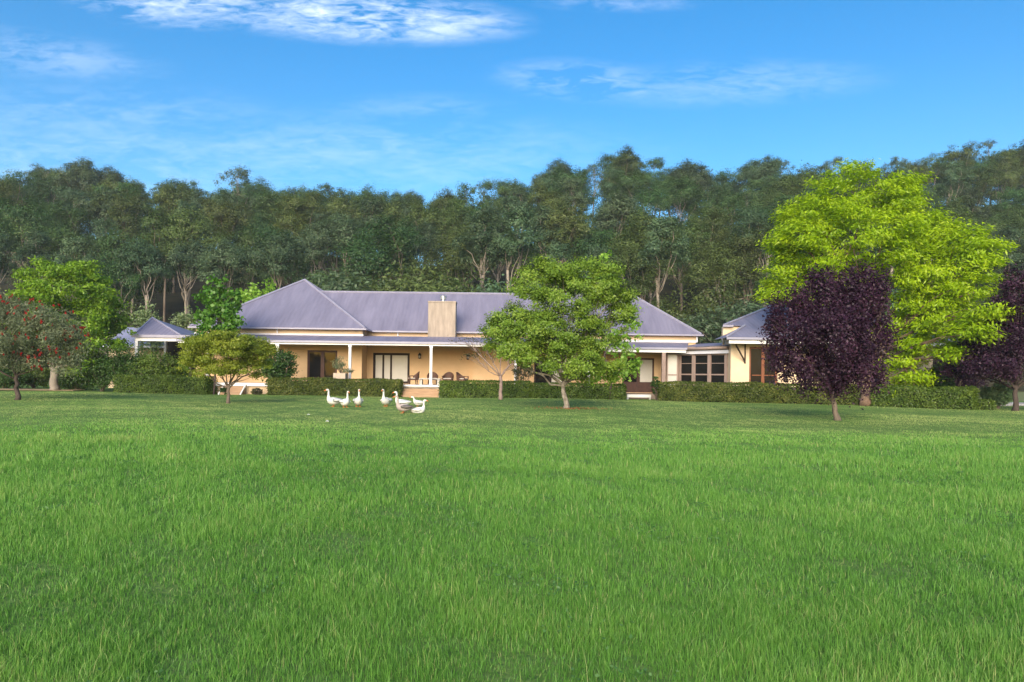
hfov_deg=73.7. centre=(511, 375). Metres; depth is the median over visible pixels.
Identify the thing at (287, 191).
gum tree
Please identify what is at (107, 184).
gum tree
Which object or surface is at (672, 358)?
door
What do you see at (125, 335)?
outbuilding
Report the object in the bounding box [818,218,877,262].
gum tree
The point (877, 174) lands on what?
gum tree
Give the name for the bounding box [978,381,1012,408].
pale shrub
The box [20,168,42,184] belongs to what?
gum tree
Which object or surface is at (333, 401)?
goose
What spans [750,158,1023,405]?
golden lime tree
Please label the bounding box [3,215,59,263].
gum tree
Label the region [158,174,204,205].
gum tree
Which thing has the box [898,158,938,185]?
gum tree
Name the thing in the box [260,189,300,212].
gum tree
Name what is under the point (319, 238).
gum tree
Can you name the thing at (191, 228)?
gum tree
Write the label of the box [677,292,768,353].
wattle bush
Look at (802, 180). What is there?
gum tree
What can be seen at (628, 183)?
gum tree
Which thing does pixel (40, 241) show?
gum tree
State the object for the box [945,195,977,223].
gum tree
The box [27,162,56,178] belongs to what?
gum tree
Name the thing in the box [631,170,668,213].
gum tree
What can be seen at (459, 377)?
wicker armchair
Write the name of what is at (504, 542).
clover
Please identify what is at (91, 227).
gum tree
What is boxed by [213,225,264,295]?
gum tree
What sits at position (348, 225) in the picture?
gum tree
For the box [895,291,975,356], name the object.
wattle bush
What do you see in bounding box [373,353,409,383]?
sliding door
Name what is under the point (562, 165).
gum tree
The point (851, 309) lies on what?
purple plum tree
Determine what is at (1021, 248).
gum tree
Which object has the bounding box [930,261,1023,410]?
purple plum tree
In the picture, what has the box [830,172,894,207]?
gum tree
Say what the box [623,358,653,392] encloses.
double door
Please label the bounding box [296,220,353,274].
gum tree
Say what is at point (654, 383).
climbing rose
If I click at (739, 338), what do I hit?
guest wing
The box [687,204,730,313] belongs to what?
gum tree
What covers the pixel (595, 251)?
gum tree
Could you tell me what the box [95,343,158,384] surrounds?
garden bush
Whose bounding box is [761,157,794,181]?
gum tree
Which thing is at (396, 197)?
gum tree
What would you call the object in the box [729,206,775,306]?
gum tree
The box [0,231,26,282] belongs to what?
gum tree
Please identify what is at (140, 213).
gum tree
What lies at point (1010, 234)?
gum tree
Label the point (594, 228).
gum tree
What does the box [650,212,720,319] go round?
gum tree
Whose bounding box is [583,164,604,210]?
gum tree
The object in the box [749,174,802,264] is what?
gum tree
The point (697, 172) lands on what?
gum tree
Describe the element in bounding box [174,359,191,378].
pale shrub
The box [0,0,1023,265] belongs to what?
sky
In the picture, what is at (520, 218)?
gum tree
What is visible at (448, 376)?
wicker armchair
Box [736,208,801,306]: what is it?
gum tree
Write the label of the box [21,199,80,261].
gum tree
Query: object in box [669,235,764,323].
gum tree
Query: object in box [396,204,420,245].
gum tree
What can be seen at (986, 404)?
hedge
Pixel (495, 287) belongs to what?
wattle bush
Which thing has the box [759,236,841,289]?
gum tree
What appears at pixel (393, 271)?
gum tree
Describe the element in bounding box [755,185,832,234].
gum tree
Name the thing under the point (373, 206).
gum tree
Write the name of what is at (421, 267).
tree
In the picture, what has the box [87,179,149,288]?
gum tree
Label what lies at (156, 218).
gum tree
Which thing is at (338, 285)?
wattle bush
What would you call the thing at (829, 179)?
gum tree
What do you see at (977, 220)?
gum tree
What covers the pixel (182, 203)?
gum tree
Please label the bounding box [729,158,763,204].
gum tree
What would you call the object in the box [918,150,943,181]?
gum tree
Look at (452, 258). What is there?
gum tree
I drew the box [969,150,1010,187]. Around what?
gum tree
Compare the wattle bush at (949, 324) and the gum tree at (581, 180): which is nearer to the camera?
the wattle bush at (949, 324)
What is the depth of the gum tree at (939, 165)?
164.61 m
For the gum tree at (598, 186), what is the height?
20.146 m
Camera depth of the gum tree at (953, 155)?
163.35 m
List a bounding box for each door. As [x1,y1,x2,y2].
[307,350,336,380]
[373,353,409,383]
[534,357,562,382]
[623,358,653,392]
[666,353,677,384]
[749,347,776,385]
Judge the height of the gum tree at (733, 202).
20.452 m
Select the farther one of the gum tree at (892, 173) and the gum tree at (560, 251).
the gum tree at (892, 173)
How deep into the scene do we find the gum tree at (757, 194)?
153.49 m
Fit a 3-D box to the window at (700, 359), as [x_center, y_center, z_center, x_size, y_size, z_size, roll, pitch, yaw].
[13.078,-0.425,47.069,0.100,2.050,1.096,1,0,-37]
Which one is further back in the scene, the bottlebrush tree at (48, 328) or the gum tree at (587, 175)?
the gum tree at (587, 175)
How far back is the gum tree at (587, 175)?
170.56 m
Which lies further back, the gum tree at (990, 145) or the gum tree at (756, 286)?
the gum tree at (990, 145)
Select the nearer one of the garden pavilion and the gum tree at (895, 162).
the garden pavilion
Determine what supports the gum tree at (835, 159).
on the ground at (174, 303)
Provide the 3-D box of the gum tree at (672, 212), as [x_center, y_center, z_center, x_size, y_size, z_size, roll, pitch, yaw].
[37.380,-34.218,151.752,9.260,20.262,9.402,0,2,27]
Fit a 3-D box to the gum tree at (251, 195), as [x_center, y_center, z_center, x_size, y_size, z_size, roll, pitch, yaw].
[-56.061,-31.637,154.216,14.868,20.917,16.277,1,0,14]
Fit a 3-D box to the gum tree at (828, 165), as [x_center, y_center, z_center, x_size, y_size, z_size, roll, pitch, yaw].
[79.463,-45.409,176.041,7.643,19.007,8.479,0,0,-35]
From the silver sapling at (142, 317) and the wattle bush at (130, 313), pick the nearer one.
the silver sapling at (142, 317)
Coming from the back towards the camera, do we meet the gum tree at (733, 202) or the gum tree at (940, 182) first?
the gum tree at (940, 182)
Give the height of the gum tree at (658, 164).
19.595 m
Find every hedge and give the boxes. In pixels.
[112,373,218,394]
[265,377,403,396]
[437,379,531,397]
[529,381,627,399]
[657,380,861,404]
[869,384,980,409]
[973,398,997,409]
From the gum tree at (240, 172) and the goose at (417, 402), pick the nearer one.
the goose at (417, 402)
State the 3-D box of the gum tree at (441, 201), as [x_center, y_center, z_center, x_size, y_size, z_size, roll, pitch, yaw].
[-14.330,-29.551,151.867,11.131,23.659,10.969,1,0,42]
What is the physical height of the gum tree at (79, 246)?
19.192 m
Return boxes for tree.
[0,165,50,279]
[0,176,24,216]
[0,191,71,309]
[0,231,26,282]
[0,255,137,390]
[0,292,100,399]
[1,183,46,261]
[1,217,111,316]
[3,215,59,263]
[11,227,62,279]
[18,167,83,208]
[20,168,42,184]
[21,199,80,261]
[26,168,55,177]
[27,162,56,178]
[32,197,94,307]
[35,164,78,198]
[48,185,89,229]
[50,234,104,366]
[51,157,104,229]
[71,186,132,257]
[85,215,129,262]
[86,218,99,235]
[87,175,140,233]
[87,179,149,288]
[88,248,161,321]
[90,184,152,302]
[91,165,126,192]
[92,225,164,324]
[105,236,180,317]
[118,199,167,242]
[127,230,178,314]
[135,180,150,206]
[137,202,183,321]
[142,182,170,200]
[143,203,231,330]
[145,189,174,279]
[146,180,199,292]
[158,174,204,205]
[160,235,208,327]
[167,197,207,303]
[174,329,279,403]
[186,188,206,213]
[190,194,255,287]
[191,235,253,288]
[197,187,209,196]
[197,187,251,278]
[203,186,241,197]
[209,196,265,246]
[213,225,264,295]
[214,165,260,282]
[230,186,285,235]
[231,220,316,289]
[234,211,294,282]
[239,175,274,197]
[243,229,315,288]
[246,185,306,279]
[251,230,313,283]
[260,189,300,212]
[266,186,330,280]
[276,184,307,195]
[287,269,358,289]
[291,184,330,267]
[291,216,346,272]
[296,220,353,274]
[299,191,330,273]
[316,182,356,199]
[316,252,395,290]
[317,208,372,276]
[322,196,348,270]
[323,191,365,222]
[328,209,426,284]
[337,187,359,206]
[346,194,396,260]
[353,183,389,202]
[366,192,420,257]
[368,248,415,290]
[373,232,410,289]
[381,189,405,277]
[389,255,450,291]
[396,197,423,212]
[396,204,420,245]
[399,191,432,274]
[399,197,466,279]
[402,217,444,266]
[404,190,426,211]
[420,228,496,288]
[424,192,464,215]
[428,186,463,279]
[439,193,477,286]
[443,200,510,276]
[446,203,506,281]
[448,182,493,285]
[448,332,518,399]
[449,206,512,292]
[466,202,514,290]
[474,176,509,209]
[474,180,496,205]
[476,250,647,408]
[486,221,527,292]
[487,200,546,292]
[491,177,523,225]
[497,192,518,287]
[498,184,539,257]
[502,183,534,275]
[517,217,588,285]
[518,201,576,258]
[525,180,566,224]
[526,171,545,189]
[537,168,565,191]
[537,198,596,291]
[537,239,581,288]
[538,158,575,188]
[541,164,602,209]
[555,175,588,210]
[563,227,631,287]
[565,220,607,293]
[567,169,592,207]
[570,166,594,207]
[576,198,637,238]
[576,204,591,217]
[577,241,622,282]
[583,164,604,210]
[587,163,639,200]
[590,148,632,179]
[591,188,642,236]
[598,165,626,259]
[599,167,656,205]
[603,220,672,297]
[606,202,668,236]
[606,208,693,303]
[610,144,646,194]
[612,242,681,313]
[625,185,669,300]
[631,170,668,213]
[632,213,694,307]
[640,155,671,214]
[648,173,715,279]
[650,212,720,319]
[655,166,675,188]
[664,173,699,220]
[666,156,717,262]
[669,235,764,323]
[682,203,729,314]
[684,175,720,221]
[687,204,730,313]
[691,212,739,318]
[694,166,741,212]
[697,186,753,231]
[699,192,745,287]
[710,222,774,308]
[721,199,772,297]
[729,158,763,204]
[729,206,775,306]
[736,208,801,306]
[738,170,785,262]
[747,261,803,304]
[748,154,785,190]
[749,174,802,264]
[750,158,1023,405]
[754,249,912,420]
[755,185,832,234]
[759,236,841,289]
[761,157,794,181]
[773,160,824,254]
[774,163,821,233]
[816,163,830,175]
[818,172,842,198]
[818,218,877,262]
[823,155,845,178]
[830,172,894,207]
[840,176,868,272]
[843,158,880,190]
[850,223,899,269]
[862,167,885,181]
[878,162,892,173]
[880,163,936,200]
[883,165,916,191]
[884,155,907,176]
[895,207,957,281]
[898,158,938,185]
[900,200,972,263]
[916,193,979,266]
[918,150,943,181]
[921,183,956,208]
[924,156,952,192]
[924,173,962,200]
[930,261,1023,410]
[932,140,981,198]
[933,159,975,205]
[933,214,998,277]
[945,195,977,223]
[951,183,993,223]
[956,164,1006,222]
[961,218,1005,291]
[965,154,980,170]
[966,265,1023,302]
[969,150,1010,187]
[972,138,1009,206]
[973,241,1023,293]
[979,183,1023,233]
[979,204,1023,243]
[983,180,1014,210]
[984,146,1023,202]
[990,222,1023,324]
[992,188,1011,216]
[1007,139,1023,191]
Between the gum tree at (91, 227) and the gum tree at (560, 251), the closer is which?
the gum tree at (560, 251)
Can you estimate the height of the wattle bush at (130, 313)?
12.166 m
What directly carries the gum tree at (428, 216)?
on the ground at (174, 303)
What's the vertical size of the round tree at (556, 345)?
7.340 m
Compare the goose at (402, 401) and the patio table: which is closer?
the goose at (402, 401)
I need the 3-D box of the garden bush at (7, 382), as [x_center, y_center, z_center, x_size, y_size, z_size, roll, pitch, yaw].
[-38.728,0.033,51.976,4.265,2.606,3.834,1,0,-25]
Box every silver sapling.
[130,301,163,353]
[168,305,198,331]
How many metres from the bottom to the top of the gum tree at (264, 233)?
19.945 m
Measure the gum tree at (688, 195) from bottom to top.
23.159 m
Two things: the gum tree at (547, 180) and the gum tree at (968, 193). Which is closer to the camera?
the gum tree at (968, 193)
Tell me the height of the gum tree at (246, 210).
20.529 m
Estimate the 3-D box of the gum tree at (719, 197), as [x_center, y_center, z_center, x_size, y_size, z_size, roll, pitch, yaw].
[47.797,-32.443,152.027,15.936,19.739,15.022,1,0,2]
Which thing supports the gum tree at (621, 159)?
on the ground at (174, 303)
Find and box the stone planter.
[332,356,354,378]
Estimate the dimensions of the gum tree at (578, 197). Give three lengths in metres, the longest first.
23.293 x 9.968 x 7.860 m
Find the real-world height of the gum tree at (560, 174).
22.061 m
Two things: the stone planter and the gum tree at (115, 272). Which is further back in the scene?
the gum tree at (115, 272)
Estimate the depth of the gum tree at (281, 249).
95.81 m
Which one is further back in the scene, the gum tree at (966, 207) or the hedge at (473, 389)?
the gum tree at (966, 207)
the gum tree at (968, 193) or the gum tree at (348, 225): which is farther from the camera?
the gum tree at (968, 193)
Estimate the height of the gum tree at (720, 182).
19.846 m
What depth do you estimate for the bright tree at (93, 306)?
47.52 m
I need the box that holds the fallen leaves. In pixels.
[525,405,620,409]
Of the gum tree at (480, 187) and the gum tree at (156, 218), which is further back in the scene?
the gum tree at (480, 187)
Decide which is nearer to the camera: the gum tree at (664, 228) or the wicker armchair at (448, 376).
the wicker armchair at (448, 376)
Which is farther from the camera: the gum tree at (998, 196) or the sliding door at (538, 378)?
the gum tree at (998, 196)
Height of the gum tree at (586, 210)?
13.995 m
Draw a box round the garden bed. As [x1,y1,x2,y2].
[0,388,85,390]
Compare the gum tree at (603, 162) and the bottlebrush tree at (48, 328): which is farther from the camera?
the gum tree at (603, 162)
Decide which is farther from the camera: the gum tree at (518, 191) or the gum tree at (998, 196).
the gum tree at (998, 196)
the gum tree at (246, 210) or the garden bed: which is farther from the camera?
the gum tree at (246, 210)
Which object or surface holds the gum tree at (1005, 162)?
on the ground at (174, 303)
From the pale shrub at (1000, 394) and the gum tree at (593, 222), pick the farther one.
the gum tree at (593, 222)
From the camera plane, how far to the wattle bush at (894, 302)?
93.44 m
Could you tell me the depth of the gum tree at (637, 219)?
135.57 m
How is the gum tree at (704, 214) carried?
on the ground at (174, 303)
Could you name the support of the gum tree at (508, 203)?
on the ground at (174, 303)
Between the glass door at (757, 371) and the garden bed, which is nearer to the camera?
the glass door at (757, 371)
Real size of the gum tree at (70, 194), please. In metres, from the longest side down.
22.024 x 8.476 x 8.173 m
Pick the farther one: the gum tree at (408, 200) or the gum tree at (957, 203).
the gum tree at (408, 200)
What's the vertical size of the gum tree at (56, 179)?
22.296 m
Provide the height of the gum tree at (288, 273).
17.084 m
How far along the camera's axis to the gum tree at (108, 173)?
167.29 m
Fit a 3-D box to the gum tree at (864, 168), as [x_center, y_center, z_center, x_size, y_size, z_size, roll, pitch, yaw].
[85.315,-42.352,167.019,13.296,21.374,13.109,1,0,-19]
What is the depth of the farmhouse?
50.50 m
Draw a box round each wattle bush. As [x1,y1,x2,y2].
[66,287,157,359]
[296,263,410,290]
[312,276,380,290]
[344,256,472,291]
[421,266,511,292]
[457,271,559,292]
[652,276,745,350]
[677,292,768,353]
[876,284,908,318]
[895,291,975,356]
[949,289,1023,340]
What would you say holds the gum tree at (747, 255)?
on the ground at (174, 303)
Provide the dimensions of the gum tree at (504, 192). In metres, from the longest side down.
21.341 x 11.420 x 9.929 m
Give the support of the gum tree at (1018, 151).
on the ground at (174, 303)
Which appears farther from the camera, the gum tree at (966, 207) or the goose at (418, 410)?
the gum tree at (966, 207)
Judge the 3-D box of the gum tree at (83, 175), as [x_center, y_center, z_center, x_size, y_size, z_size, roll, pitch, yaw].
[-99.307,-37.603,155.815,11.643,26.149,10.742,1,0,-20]
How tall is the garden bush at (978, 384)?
3.750 m
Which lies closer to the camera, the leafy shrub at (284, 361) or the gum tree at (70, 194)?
the leafy shrub at (284, 361)
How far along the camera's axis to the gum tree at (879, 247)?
94.98 m
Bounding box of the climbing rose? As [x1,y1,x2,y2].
[650,376,659,399]
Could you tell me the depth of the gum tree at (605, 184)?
152.66 m
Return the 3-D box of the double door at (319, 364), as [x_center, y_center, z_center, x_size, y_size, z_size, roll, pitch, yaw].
[-13.573,-0.602,48.930,2.135,2.333,0.140,1,0,0]
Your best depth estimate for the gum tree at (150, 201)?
148.40 m
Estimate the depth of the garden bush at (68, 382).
50.04 m
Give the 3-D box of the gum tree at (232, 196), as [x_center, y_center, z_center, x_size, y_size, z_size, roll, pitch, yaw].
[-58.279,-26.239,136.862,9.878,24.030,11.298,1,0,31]
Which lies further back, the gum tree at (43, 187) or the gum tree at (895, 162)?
the gum tree at (895, 162)
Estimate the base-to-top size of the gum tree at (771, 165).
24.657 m
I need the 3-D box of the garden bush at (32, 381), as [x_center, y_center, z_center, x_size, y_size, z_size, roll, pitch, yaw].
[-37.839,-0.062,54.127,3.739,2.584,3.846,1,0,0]
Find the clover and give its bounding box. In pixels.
[4,430,1023,681]
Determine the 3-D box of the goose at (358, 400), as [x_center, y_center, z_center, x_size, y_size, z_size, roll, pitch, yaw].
[-6.889,1.015,30.582,0.464,0.800,0.985,1,0,-20]
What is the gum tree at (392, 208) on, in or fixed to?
on the ground at (174, 303)
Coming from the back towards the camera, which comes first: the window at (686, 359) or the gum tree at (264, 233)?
the gum tree at (264, 233)
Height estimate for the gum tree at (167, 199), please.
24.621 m
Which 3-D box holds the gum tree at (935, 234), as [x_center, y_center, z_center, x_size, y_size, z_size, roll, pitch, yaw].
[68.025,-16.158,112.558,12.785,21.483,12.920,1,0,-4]
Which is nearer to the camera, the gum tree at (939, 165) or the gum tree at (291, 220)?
the gum tree at (291, 220)
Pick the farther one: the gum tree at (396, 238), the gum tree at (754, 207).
the gum tree at (754, 207)
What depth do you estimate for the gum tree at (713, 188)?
164.47 m
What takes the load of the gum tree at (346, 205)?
on the ground at (174, 303)
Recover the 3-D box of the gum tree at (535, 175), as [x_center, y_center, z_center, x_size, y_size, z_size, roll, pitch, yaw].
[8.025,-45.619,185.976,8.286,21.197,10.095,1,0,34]
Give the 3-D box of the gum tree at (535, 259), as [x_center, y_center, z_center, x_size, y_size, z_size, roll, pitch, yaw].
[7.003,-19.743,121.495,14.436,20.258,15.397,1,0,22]
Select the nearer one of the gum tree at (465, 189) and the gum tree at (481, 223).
the gum tree at (481, 223)
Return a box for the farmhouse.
[176,279,703,399]
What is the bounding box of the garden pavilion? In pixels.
[131,317,195,375]
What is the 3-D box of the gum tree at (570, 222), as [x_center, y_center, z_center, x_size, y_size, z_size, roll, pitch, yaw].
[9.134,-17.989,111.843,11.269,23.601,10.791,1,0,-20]
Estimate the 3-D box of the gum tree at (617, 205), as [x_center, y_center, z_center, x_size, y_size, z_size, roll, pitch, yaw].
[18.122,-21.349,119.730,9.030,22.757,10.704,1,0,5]
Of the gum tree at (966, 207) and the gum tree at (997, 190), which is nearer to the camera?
the gum tree at (966, 207)
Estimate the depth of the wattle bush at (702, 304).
93.21 m
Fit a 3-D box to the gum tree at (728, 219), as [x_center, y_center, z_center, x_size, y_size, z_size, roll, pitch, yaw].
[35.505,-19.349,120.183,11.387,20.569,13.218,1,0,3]
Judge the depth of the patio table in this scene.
46.60 m
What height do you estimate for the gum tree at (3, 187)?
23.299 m
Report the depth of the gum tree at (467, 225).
125.78 m
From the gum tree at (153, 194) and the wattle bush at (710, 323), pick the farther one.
the gum tree at (153, 194)
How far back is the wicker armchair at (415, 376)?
46.35 m
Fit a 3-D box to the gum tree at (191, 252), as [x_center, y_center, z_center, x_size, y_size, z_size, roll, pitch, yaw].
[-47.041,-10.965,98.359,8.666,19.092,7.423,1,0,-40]
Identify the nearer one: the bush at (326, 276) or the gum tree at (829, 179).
the bush at (326, 276)
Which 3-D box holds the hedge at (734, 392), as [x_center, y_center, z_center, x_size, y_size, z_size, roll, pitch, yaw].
[15.035,1.061,41.788,12.137,1.446,1.630,1,0,17]
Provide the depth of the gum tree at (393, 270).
110.54 m
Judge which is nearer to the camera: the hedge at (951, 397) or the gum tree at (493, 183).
the hedge at (951, 397)
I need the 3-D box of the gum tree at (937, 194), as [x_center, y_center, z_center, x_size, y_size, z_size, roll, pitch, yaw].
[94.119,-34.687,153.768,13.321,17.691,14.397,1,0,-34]
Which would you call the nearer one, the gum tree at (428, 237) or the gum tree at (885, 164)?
the gum tree at (428, 237)
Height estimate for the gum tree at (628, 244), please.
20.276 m
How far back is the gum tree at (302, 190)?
164.82 m
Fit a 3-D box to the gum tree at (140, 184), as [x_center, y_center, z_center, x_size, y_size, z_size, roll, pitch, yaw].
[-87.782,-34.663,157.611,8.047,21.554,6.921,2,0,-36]
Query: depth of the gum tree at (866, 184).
140.18 m
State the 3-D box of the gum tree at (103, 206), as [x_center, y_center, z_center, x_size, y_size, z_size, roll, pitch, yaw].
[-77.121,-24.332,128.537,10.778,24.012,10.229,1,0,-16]
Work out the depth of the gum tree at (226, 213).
126.98 m
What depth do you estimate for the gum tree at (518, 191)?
154.23 m
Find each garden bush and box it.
[0,359,33,388]
[10,364,49,387]
[47,359,99,390]
[80,352,112,390]
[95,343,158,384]
[124,349,182,377]
[924,363,960,389]
[933,353,992,387]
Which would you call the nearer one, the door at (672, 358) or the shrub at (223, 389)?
the shrub at (223, 389)
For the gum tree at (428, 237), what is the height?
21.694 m
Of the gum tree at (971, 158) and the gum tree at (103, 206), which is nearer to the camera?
the gum tree at (103, 206)
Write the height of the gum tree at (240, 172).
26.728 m
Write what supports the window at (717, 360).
in the glazed walkway
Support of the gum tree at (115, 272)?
on the ground at (174, 303)
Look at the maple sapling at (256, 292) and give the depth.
65.63 m
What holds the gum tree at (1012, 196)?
on the ground at (174, 303)
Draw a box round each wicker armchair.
[408,371,419,384]
[427,372,437,384]
[442,372,453,380]
[456,372,468,380]
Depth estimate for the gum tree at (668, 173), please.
176.98 m
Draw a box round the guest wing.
[715,306,952,389]
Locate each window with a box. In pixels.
[680,354,691,380]
[695,354,707,381]
[710,354,723,382]
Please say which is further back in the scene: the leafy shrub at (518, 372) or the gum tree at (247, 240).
the gum tree at (247, 240)
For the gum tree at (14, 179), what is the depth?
141.49 m
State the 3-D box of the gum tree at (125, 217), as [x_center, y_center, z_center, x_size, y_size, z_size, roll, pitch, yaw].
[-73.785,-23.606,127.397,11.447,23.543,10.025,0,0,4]
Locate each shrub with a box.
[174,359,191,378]
[219,387,226,394]
[250,388,262,394]
[258,348,298,385]
[511,365,536,383]
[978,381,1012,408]
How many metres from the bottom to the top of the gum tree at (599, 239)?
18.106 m
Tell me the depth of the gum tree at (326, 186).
176.32 m
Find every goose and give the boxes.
[324,389,341,406]
[339,391,350,406]
[353,389,363,406]
[380,389,391,406]
[393,391,410,403]
[393,395,413,412]
[410,396,422,406]
[410,399,427,412]
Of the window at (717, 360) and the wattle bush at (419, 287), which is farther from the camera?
the wattle bush at (419, 287)
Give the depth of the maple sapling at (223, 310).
44.69 m
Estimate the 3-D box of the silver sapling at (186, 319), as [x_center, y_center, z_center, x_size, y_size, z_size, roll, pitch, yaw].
[-27.846,-2.400,58.144,3.344,7.243,3.176,1,0,28]
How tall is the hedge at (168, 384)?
1.420 m
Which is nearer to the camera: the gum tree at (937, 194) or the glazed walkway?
the glazed walkway
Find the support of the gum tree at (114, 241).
on the ground at (174, 303)
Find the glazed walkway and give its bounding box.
[666,343,728,385]
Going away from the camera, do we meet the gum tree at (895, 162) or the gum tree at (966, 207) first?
the gum tree at (966, 207)
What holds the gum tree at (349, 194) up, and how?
on the ground at (174, 303)
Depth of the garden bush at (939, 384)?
43.17 m
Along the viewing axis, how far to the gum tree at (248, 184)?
173.43 m
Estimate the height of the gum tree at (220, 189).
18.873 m
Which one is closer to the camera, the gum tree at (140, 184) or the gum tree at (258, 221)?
the gum tree at (258, 221)
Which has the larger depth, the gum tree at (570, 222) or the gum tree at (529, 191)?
the gum tree at (529, 191)
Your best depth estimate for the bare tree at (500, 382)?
41.49 m
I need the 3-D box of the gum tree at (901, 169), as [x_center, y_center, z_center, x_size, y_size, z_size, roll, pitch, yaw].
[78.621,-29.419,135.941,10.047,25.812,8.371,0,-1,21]
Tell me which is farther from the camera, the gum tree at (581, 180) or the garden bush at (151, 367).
the gum tree at (581, 180)
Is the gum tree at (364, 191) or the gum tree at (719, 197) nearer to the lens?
the gum tree at (719, 197)
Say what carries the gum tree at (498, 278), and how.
on the ground at (174, 303)
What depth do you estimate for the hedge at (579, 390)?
43.98 m
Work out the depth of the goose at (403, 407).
25.93 m
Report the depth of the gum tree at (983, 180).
149.64 m
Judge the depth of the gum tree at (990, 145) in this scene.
177.46 m
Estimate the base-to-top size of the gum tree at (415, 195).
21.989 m
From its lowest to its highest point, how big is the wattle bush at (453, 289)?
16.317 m
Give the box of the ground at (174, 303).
[0,207,1023,681]
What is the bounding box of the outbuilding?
[103,327,163,387]
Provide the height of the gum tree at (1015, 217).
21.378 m
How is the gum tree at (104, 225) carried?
on the ground at (174, 303)
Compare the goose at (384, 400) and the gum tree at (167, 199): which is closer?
the goose at (384, 400)
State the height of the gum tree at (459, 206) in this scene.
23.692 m
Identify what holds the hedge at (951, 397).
on the ground at (174, 303)
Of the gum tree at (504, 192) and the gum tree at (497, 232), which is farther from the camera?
the gum tree at (504, 192)
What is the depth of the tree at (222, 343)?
32.79 m
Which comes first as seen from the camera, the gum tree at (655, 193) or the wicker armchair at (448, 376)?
the wicker armchair at (448, 376)
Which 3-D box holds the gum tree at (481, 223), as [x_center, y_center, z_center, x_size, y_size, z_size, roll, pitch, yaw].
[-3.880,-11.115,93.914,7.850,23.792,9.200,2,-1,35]
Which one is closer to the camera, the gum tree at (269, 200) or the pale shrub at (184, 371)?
the pale shrub at (184, 371)
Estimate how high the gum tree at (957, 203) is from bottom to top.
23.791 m
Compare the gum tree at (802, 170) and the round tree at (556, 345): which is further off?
the gum tree at (802, 170)
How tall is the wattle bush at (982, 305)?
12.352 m
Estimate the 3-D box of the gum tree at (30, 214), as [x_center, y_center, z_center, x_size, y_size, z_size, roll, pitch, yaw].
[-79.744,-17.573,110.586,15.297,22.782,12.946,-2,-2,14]
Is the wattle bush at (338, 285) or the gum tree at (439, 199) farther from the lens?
the gum tree at (439, 199)
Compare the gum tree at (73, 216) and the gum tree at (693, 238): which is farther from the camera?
the gum tree at (73, 216)
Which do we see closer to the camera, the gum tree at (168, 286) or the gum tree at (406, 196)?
the gum tree at (168, 286)
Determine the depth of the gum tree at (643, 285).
93.55 m
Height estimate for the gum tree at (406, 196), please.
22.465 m
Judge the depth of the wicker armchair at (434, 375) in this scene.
48.59 m
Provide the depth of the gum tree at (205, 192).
185.47 m
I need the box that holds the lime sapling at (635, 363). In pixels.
[585,249,643,399]
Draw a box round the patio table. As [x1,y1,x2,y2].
[419,378,441,384]
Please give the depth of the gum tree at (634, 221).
105.19 m
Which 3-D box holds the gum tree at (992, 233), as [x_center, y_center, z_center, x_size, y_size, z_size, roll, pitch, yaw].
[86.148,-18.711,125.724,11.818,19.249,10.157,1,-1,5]
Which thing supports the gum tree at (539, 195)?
on the ground at (174, 303)
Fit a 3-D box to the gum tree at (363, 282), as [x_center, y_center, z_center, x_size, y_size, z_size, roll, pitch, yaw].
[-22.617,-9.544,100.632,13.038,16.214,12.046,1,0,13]
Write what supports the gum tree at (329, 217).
on the ground at (174, 303)
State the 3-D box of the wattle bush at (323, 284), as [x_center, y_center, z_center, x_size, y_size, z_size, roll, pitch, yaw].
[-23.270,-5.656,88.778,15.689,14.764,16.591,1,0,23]
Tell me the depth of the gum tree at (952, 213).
114.64 m
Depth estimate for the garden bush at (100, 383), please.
48.01 m
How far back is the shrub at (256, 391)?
44.72 m
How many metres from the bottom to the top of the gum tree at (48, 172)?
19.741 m
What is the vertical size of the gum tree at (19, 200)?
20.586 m
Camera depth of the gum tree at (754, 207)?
131.98 m
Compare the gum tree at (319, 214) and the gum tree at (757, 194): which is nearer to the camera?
the gum tree at (319, 214)
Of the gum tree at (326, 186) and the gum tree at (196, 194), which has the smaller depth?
the gum tree at (196, 194)
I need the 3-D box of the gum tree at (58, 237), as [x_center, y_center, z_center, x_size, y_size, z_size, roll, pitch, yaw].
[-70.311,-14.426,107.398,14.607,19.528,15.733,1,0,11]
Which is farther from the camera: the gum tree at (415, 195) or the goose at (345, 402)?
the gum tree at (415, 195)
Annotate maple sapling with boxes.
[191,274,246,394]
[239,277,279,302]
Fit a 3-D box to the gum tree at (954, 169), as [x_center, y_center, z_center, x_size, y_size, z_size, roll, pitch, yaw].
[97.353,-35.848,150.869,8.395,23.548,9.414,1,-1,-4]
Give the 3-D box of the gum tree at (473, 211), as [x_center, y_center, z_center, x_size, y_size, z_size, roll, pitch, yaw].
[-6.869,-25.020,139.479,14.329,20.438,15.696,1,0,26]
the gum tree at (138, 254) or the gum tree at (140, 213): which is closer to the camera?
the gum tree at (138, 254)
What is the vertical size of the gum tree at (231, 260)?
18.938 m
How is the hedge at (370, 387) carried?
on the ground at (174, 303)
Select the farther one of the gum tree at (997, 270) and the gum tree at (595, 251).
the gum tree at (997, 270)
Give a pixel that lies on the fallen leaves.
(571, 408)

